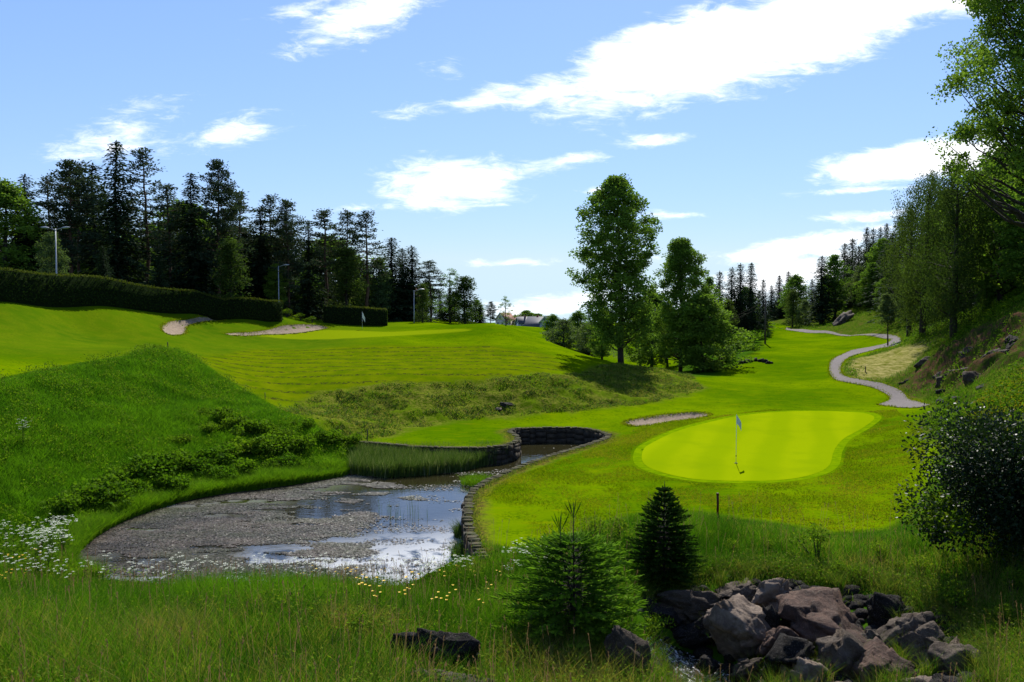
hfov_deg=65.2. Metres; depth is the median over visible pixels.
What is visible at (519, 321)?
house
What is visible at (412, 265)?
spruce tree
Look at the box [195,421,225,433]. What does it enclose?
bramble bush
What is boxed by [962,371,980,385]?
rock outcrop
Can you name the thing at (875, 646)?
boulder
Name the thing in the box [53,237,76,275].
spruce tree
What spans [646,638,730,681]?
stream water
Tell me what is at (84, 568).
cow parsley
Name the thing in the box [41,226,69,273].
street lamp
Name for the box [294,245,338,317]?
spruce tree
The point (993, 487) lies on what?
bush
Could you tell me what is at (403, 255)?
spruce tree
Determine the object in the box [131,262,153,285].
broadleaf tree
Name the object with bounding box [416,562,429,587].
cow parsley
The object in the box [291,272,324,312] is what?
broadleaf tree
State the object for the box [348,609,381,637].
shrub
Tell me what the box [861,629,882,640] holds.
boulder
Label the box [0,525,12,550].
cow parsley
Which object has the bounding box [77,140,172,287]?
spruce tree
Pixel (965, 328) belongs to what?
hillside undergrowth
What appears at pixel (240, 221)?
pine tree
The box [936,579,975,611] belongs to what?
shrub
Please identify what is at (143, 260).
spruce tree
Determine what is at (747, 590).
boulder
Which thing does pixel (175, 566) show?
cow parsley
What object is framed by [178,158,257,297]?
pine tree
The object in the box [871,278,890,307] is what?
broadleaf tree
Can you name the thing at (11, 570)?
cow parsley
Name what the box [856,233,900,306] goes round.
spruce tree
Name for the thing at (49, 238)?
broadleaf tree
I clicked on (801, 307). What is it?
broadleaf tree
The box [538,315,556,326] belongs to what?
house
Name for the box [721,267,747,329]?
spruce tree
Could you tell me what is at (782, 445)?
putting green
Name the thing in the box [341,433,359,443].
bramble bush
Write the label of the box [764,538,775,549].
shrub
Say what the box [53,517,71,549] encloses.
cow parsley
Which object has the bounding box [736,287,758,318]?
broadleaf tree
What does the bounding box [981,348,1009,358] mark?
rock outcrop
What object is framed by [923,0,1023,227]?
aspen tree
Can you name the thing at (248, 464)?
bramble bush
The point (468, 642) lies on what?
boulder
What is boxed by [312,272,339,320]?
spruce tree
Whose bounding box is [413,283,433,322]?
birch tree
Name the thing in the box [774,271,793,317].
spruce tree
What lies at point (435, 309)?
broadleaf tree
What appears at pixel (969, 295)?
spruce tree
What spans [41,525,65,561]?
cow parsley
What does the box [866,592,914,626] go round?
boulder
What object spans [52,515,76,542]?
cow parsley
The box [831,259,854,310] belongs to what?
spruce tree
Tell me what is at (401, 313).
spruce tree
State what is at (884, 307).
young tree
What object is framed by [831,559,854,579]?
shrub
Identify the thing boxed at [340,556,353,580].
cow parsley
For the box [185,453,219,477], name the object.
bramble bush
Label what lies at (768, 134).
sky
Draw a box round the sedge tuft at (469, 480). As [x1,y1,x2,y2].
[458,471,498,486]
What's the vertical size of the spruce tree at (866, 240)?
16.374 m
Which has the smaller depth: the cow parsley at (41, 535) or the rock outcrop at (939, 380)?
the cow parsley at (41, 535)
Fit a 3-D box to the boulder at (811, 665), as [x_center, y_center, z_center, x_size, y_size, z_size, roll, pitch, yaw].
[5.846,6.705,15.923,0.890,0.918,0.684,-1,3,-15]
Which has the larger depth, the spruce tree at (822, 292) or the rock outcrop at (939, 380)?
the spruce tree at (822, 292)
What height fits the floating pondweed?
0.068 m
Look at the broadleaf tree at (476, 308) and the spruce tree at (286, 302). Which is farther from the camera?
the broadleaf tree at (476, 308)
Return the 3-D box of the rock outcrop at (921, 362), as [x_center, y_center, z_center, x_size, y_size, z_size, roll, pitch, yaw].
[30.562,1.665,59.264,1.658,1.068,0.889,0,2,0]
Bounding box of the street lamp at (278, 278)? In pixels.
[278,264,288,299]
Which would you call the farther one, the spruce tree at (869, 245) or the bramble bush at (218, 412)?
the spruce tree at (869, 245)
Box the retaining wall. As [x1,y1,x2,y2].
[358,426,611,560]
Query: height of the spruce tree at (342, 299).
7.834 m
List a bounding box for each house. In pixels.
[495,313,515,324]
[515,316,526,325]
[523,315,542,326]
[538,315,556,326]
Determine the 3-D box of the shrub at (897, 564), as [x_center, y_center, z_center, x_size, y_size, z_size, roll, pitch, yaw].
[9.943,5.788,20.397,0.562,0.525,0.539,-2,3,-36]
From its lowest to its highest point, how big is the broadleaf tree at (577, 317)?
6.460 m
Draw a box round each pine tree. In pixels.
[25,173,67,275]
[31,158,114,273]
[52,159,111,274]
[109,147,174,284]
[136,183,198,290]
[154,234,188,280]
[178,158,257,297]
[222,189,265,298]
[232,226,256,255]
[251,193,292,272]
[259,198,316,315]
[306,208,348,306]
[328,208,369,283]
[346,210,390,308]
[415,260,446,320]
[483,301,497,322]
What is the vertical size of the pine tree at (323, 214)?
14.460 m
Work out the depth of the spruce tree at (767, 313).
154.31 m
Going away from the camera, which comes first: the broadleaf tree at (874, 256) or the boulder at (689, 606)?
the boulder at (689, 606)
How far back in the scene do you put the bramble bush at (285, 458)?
36.15 m
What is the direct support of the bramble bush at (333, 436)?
on the ground at (288, 370)
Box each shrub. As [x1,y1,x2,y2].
[282,309,292,316]
[290,313,304,319]
[302,316,314,322]
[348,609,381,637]
[578,514,605,535]
[604,516,632,543]
[642,612,675,640]
[706,528,720,542]
[722,538,742,551]
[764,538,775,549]
[786,546,800,561]
[789,522,830,555]
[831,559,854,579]
[842,562,872,581]
[871,540,888,557]
[889,558,910,571]
[906,554,933,574]
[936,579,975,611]
[980,624,1002,640]
[982,602,1016,624]
[998,566,1023,594]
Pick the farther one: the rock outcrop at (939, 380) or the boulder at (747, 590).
the rock outcrop at (939, 380)
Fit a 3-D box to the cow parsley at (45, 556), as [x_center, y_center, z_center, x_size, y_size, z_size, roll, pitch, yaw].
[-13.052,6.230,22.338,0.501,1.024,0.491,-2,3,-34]
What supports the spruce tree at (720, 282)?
on the ground at (288, 370)
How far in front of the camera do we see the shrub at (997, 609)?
16.77 m
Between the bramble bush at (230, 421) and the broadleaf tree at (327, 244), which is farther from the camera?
the broadleaf tree at (327, 244)
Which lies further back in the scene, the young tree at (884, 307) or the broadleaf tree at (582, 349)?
the broadleaf tree at (582, 349)
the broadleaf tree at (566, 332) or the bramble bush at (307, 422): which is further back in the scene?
the broadleaf tree at (566, 332)
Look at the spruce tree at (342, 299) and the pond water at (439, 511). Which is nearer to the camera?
the pond water at (439, 511)
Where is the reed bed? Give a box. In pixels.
[346,438,507,477]
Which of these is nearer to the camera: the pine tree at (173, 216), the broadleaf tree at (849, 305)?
the pine tree at (173, 216)
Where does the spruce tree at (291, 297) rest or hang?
on the ground at (288, 370)
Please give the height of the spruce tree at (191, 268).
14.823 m
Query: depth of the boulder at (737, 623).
17.43 m
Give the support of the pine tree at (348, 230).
on the ground at (288, 370)
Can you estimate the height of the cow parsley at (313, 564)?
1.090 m
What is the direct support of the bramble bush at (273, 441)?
on the ground at (288, 370)
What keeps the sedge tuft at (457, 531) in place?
in the pond water at (439, 511)
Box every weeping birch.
[879,207,932,335]
[885,169,953,341]
[908,160,1015,346]
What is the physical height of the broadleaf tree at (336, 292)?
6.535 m
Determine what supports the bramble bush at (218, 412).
on the ground at (288, 370)
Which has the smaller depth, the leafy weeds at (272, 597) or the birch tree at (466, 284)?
the leafy weeds at (272, 597)
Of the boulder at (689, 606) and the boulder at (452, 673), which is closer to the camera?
the boulder at (452, 673)
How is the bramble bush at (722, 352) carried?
on the ground at (288, 370)
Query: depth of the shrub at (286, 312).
85.99 m
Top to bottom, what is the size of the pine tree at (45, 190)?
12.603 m
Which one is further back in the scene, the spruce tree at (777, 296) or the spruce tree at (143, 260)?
the spruce tree at (777, 296)
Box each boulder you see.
[389,628,480,673]
[398,668,494,681]
[603,625,652,681]
[645,602,682,630]
[651,590,723,624]
[677,612,714,649]
[695,655,719,674]
[703,593,771,659]
[714,579,756,601]
[727,658,762,681]
[751,578,791,607]
[755,626,798,658]
[762,605,780,627]
[762,633,816,675]
[766,591,790,621]
[776,587,866,650]
[780,656,831,681]
[815,628,866,678]
[851,636,916,681]
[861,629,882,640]
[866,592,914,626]
[876,611,935,648]
[891,675,931,681]
[897,621,945,664]
[927,636,984,675]
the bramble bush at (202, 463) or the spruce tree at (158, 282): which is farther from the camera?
the spruce tree at (158, 282)
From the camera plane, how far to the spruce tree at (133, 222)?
101.59 m
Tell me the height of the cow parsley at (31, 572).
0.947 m
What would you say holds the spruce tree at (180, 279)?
on the ground at (288, 370)
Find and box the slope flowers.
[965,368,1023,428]
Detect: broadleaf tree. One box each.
[0,177,59,271]
[33,231,71,275]
[64,227,91,270]
[73,263,92,276]
[109,234,158,282]
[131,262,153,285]
[134,199,227,274]
[184,235,252,294]
[209,238,253,299]
[262,263,290,306]
[290,234,374,307]
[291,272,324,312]
[323,245,370,308]
[330,280,349,303]
[349,274,383,305]
[356,255,396,312]
[421,283,438,313]
[444,295,462,315]
[467,300,485,320]
[512,310,535,325]
[539,318,583,348]
[540,314,560,339]
[567,310,589,348]
[570,322,601,357]
[583,304,612,359]
[623,316,650,365]
[632,290,676,366]
[662,292,754,372]
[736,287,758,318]
[794,299,811,325]
[838,286,856,308]
[843,265,868,306]
[851,262,884,306]
[857,237,888,295]
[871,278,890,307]
[898,189,961,285]
[937,146,1023,301]
[974,274,996,311]
[985,168,1023,281]
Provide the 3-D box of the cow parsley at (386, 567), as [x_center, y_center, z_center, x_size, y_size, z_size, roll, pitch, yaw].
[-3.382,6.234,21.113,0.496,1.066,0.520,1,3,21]
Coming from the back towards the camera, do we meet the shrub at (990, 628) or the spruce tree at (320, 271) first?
the spruce tree at (320, 271)
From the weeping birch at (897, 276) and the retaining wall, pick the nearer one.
the retaining wall
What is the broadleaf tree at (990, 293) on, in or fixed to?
on the ground at (288, 370)
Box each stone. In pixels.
[500,402,515,406]
[935,389,945,393]
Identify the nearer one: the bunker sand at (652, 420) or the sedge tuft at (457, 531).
the sedge tuft at (457, 531)
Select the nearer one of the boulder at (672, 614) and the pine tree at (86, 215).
the boulder at (672, 614)
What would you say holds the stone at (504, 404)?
on the ground at (288, 370)
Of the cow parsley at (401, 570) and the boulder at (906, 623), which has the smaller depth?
the boulder at (906, 623)
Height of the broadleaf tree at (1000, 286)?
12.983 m
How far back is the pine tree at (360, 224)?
97.35 m
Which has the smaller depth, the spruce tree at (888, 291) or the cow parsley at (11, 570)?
the cow parsley at (11, 570)
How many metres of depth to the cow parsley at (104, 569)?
22.11 m
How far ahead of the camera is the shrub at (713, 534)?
23.21 m
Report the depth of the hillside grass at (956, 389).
50.61 m
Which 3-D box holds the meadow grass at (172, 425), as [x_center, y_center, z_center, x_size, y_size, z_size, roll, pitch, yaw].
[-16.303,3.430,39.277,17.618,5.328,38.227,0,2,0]
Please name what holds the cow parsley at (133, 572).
on the ground at (288, 370)
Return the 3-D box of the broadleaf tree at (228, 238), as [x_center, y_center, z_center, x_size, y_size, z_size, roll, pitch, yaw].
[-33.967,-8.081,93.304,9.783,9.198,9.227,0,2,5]
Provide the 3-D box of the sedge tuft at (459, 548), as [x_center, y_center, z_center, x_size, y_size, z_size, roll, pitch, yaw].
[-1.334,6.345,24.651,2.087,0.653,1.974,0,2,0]
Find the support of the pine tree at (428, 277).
on the ground at (288, 370)
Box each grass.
[0,347,355,583]
[0,447,1023,681]
[2,453,354,582]
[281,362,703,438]
[362,426,615,556]
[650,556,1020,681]
[793,290,1023,457]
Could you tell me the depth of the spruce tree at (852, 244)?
175.11 m
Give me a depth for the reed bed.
37.32 m
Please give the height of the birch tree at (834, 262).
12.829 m
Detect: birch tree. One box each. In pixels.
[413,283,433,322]
[435,269,459,322]
[445,275,483,323]
[498,296,515,325]
[699,276,726,345]
[718,298,739,338]
[776,273,811,316]
[782,290,800,326]
[817,254,856,316]
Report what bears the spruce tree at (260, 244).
on the ground at (288, 370)
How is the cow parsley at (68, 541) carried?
on the ground at (288, 370)
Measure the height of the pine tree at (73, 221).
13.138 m
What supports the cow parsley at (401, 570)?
on the ground at (288, 370)
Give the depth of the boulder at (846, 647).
16.00 m
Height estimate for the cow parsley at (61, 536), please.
1.303 m
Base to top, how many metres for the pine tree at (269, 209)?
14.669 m
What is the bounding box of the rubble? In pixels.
[638,574,984,681]
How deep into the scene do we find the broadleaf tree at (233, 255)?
79.44 m
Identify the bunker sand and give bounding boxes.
[163,317,214,335]
[226,324,327,335]
[628,412,706,426]
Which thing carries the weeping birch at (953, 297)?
on the ground at (288, 370)
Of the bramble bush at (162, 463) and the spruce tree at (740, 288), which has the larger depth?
the spruce tree at (740, 288)
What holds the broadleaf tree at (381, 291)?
on the ground at (288, 370)
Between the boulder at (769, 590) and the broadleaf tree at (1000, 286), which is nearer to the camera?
the boulder at (769, 590)
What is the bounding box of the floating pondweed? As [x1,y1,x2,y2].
[77,464,508,582]
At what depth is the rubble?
18.29 m
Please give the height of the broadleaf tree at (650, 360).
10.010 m
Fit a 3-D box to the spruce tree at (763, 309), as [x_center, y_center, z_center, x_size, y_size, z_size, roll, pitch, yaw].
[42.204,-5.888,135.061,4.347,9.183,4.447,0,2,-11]
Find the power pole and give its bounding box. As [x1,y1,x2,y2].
[731,299,768,343]
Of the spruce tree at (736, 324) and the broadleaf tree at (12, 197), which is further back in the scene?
the spruce tree at (736, 324)
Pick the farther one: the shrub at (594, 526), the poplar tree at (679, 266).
the poplar tree at (679, 266)
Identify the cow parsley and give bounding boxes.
[0,520,9,544]
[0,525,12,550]
[3,540,23,567]
[3,557,19,583]
[16,424,28,443]
[16,563,34,586]
[27,532,47,573]
[31,526,49,552]
[34,554,44,583]
[36,527,62,558]
[39,543,57,575]
[40,545,52,570]
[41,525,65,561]
[51,521,72,549]
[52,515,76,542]
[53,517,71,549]
[53,518,77,546]
[53,529,72,558]
[54,560,66,583]
[77,560,91,582]
[100,551,110,583]
[125,558,143,585]
[169,552,180,579]
[303,555,320,575]
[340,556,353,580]
[371,555,384,583]
[377,555,394,581]
[391,559,409,584]
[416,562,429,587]
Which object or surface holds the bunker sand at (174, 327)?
on the ground at (288, 370)
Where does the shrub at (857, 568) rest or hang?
on the ground at (288, 370)
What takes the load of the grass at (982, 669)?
on the ground at (288, 370)
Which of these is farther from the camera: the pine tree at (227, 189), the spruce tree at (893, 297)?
the spruce tree at (893, 297)
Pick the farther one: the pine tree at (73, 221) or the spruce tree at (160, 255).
the spruce tree at (160, 255)
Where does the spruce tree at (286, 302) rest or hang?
on the ground at (288, 370)
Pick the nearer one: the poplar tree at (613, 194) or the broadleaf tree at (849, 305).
the poplar tree at (613, 194)
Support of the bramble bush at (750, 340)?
on the ground at (288, 370)
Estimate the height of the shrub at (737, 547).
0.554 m
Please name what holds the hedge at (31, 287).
on the ground at (288, 370)
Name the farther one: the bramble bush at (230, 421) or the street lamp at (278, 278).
the street lamp at (278, 278)
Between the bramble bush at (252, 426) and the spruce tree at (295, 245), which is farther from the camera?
the spruce tree at (295, 245)
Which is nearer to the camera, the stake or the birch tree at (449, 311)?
the stake
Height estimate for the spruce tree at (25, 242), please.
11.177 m
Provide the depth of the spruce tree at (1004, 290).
69.46 m
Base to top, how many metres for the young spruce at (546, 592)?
3.058 m
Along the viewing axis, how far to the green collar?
35.60 m
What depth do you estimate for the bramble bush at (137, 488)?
30.52 m
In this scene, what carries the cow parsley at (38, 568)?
on the ground at (288, 370)
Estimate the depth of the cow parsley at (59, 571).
21.43 m
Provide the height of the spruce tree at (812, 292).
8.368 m
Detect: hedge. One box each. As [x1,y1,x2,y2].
[0,267,283,321]
[323,304,387,325]
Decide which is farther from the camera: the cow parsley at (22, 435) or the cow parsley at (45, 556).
the cow parsley at (22, 435)
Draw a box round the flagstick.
[736,414,740,456]
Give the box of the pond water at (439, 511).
[79,442,582,585]
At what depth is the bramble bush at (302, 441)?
38.09 m
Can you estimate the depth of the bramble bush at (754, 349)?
95.12 m
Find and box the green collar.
[633,410,881,482]
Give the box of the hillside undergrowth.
[796,286,1023,458]
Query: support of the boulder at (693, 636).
on the ground at (288, 370)
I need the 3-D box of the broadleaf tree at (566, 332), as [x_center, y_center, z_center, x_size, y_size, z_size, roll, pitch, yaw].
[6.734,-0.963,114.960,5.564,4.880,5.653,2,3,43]
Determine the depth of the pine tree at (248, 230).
106.41 m
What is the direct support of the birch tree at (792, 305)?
on the ground at (288, 370)
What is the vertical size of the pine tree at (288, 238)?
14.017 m
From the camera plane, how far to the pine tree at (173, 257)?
91.37 m
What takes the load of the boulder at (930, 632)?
on the ground at (288, 370)
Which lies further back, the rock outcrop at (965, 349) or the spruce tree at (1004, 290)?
the spruce tree at (1004, 290)
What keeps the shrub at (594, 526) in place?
on the ground at (288, 370)
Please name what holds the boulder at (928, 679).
on the ground at (288, 370)
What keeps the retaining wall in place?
on the ground at (288, 370)
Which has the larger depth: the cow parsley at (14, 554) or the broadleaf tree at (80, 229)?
the broadleaf tree at (80, 229)
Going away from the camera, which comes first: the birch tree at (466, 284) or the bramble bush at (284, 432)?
the bramble bush at (284, 432)
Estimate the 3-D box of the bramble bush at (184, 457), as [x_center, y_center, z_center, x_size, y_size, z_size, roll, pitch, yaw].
[-14.783,5.155,34.641,2.506,1.120,1.935,1,3,25]
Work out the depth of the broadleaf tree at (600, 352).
95.59 m
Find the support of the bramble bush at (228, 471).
on the ground at (288, 370)
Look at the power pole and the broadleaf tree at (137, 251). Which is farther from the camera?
the power pole
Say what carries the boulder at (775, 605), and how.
on the ground at (288, 370)
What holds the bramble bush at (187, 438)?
on the ground at (288, 370)
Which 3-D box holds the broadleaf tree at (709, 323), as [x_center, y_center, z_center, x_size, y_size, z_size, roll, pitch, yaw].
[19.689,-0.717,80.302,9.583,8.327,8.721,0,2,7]
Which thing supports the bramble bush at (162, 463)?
on the ground at (288, 370)
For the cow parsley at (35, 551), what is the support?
on the ground at (288, 370)
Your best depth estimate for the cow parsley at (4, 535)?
24.76 m
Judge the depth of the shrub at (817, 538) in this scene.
21.82 m
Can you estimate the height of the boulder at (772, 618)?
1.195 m
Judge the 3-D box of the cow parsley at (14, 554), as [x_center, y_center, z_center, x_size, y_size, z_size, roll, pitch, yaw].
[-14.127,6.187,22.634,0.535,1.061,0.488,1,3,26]
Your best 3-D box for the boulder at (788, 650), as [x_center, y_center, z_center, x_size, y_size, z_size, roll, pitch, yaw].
[5.742,6.646,16.548,1.079,1.266,1.511,2,3,32]
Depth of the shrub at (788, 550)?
21.58 m
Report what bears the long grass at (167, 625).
on the ground at (288, 370)
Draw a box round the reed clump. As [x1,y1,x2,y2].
[390,505,403,519]
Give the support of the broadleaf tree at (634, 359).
on the ground at (288, 370)
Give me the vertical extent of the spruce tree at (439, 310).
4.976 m
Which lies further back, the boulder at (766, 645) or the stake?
the stake
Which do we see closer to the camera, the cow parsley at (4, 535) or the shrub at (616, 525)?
the shrub at (616, 525)
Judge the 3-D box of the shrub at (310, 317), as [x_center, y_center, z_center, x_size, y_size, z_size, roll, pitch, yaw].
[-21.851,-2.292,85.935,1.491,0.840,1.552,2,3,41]
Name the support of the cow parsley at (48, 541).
on the ground at (288, 370)
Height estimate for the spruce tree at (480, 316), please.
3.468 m
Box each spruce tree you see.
[0,174,65,272]
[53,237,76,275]
[57,163,112,274]
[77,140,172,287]
[94,246,114,278]
[95,193,120,236]
[106,198,156,270]
[129,236,155,279]
[145,173,235,296]
[149,229,176,287]
[149,256,169,289]
[172,262,189,290]
[211,270,240,296]
[232,231,266,298]
[239,207,287,314]
[239,234,304,318]
[272,224,311,313]
[273,233,320,316]
[284,280,303,317]
[290,221,332,320]
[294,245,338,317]
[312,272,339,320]
[333,273,364,305]
[365,237,436,322]
[388,247,437,321]
[393,245,437,320]
[432,293,445,319]
[436,289,462,321]
[473,305,485,323]
[710,271,736,340]
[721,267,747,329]
[729,311,739,333]
[730,263,749,321]
[736,314,754,333]
[737,262,771,336]
[756,279,772,331]
[756,291,782,328]
[766,285,779,319]
[769,275,783,319]
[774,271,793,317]
[802,255,847,324]
[804,278,819,315]
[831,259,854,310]
[833,243,851,281]
[841,238,858,276]
[842,241,876,306]
[842,246,866,301]
[854,227,873,273]
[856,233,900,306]
[862,228,876,260]
[866,232,908,311]
[867,204,936,323]
[876,227,884,252]
[877,216,901,297]
[879,223,891,258]
[938,152,1005,310]
[971,245,1013,299]
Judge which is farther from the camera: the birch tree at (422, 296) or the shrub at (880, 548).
the birch tree at (422, 296)
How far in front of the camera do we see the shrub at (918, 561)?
20.11 m
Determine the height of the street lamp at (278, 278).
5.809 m
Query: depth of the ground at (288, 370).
52.84 m
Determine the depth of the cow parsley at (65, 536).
23.16 m
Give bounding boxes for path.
[786,328,927,407]
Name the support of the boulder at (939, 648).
on the ground at (288, 370)
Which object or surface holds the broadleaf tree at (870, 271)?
on the ground at (288, 370)
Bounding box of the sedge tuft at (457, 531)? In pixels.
[448,517,460,538]
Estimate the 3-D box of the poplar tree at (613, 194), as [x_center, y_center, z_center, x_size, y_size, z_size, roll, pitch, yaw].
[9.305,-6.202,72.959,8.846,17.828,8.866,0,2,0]
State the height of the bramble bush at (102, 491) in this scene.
1.190 m
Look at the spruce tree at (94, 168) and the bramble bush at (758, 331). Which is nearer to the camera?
the spruce tree at (94, 168)
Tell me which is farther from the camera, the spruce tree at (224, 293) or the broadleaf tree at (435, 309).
the broadleaf tree at (435, 309)
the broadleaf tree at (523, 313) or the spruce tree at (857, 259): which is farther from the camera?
the broadleaf tree at (523, 313)
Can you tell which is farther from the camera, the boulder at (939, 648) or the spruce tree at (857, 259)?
the spruce tree at (857, 259)
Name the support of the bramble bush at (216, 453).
on the ground at (288, 370)
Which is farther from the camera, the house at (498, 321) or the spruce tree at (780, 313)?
the house at (498, 321)
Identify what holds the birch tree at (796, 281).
on the ground at (288, 370)
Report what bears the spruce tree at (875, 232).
on the ground at (288, 370)
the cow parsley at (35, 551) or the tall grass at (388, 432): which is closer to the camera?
the cow parsley at (35, 551)
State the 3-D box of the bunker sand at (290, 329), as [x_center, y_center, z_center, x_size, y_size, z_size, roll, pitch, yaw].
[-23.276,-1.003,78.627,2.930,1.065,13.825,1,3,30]
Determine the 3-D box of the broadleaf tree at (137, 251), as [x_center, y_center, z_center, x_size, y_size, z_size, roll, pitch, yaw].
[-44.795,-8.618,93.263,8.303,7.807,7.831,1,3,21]
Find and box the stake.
[716,493,718,513]
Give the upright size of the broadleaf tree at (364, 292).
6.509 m
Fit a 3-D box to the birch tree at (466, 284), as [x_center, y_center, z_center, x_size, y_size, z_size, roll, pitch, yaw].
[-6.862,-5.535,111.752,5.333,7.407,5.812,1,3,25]
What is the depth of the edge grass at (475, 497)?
32.65 m
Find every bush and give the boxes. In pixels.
[34,489,101,514]
[70,477,134,509]
[85,469,140,489]
[105,461,156,478]
[110,478,146,498]
[126,452,178,480]
[139,448,194,469]
[141,473,190,491]
[165,433,199,445]
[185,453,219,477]
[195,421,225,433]
[195,443,238,464]
[197,406,234,420]
[203,465,241,481]
[218,414,254,427]
[218,441,263,457]
[228,418,274,436]
[228,436,279,453]
[228,457,278,475]
[255,433,291,455]
[260,423,280,434]
[264,428,302,438]
[271,451,301,470]
[281,433,316,452]
[291,418,315,427]
[308,429,336,441]
[322,428,362,444]
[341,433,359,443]
[706,347,736,361]
[712,341,761,353]
[721,335,757,348]
[733,330,763,339]
[752,329,766,335]
[893,395,1023,568]
[899,492,983,544]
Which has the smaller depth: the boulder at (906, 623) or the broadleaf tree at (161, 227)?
the boulder at (906, 623)
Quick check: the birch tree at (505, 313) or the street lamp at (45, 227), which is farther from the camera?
the birch tree at (505, 313)
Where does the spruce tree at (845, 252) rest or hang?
on the ground at (288, 370)
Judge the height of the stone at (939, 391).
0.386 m
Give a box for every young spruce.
[490,501,648,666]
[622,481,707,589]
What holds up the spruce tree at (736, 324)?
on the ground at (288, 370)
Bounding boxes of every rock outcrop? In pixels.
[832,310,853,325]
[914,356,929,367]
[935,367,967,387]
[959,346,972,359]
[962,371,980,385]
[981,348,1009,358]
[1004,334,1017,348]
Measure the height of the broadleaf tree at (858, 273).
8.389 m
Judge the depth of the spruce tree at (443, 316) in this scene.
116.66 m
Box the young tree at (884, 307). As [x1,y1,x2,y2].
[876,292,899,345]
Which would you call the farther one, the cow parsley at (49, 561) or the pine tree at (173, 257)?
the pine tree at (173, 257)
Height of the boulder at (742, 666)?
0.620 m
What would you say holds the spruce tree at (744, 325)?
on the ground at (288, 370)
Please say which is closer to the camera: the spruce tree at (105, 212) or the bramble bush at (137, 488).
the bramble bush at (137, 488)
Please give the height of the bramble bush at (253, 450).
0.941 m
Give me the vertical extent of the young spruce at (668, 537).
2.733 m
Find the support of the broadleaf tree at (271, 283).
on the ground at (288, 370)
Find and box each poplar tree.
[565,173,662,362]
[647,236,726,371]
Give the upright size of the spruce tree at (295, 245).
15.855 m
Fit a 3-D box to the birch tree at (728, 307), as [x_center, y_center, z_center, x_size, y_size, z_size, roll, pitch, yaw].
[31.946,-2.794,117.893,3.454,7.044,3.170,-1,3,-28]
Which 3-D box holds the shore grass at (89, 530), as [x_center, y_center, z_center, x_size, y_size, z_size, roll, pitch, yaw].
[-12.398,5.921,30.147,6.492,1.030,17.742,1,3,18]
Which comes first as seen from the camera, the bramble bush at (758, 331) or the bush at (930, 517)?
the bush at (930, 517)
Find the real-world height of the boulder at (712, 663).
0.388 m
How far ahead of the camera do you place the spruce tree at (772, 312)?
184.46 m
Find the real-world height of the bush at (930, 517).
1.302 m
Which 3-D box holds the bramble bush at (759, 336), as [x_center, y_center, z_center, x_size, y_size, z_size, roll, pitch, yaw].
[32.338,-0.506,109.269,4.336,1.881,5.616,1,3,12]
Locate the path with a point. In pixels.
(898, 399)
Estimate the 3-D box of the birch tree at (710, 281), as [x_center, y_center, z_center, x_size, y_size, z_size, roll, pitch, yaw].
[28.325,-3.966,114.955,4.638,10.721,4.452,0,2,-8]
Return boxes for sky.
[0,0,1023,322]
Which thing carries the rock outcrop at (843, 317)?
on the ground at (288, 370)
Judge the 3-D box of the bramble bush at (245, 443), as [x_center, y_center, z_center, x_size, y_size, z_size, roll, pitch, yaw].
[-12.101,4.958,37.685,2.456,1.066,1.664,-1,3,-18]
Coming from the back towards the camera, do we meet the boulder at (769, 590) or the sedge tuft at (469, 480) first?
the sedge tuft at (469, 480)
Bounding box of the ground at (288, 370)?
[0,290,1023,680]
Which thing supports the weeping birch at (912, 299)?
on the ground at (288, 370)
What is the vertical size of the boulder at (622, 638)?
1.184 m
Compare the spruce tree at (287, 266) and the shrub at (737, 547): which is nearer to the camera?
the shrub at (737, 547)
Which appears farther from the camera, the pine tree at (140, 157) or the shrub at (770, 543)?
the pine tree at (140, 157)
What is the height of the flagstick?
2.216 m
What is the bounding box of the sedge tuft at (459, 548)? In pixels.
[442,534,464,558]
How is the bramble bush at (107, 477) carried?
on the ground at (288, 370)
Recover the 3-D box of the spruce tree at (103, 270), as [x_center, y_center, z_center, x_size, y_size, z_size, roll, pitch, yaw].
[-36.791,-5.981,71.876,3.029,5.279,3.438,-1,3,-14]
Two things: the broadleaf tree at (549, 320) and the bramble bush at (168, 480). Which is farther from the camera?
the broadleaf tree at (549, 320)
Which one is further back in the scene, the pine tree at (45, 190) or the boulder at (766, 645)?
the pine tree at (45, 190)
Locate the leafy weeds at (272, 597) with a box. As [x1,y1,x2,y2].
[0,446,1023,681]

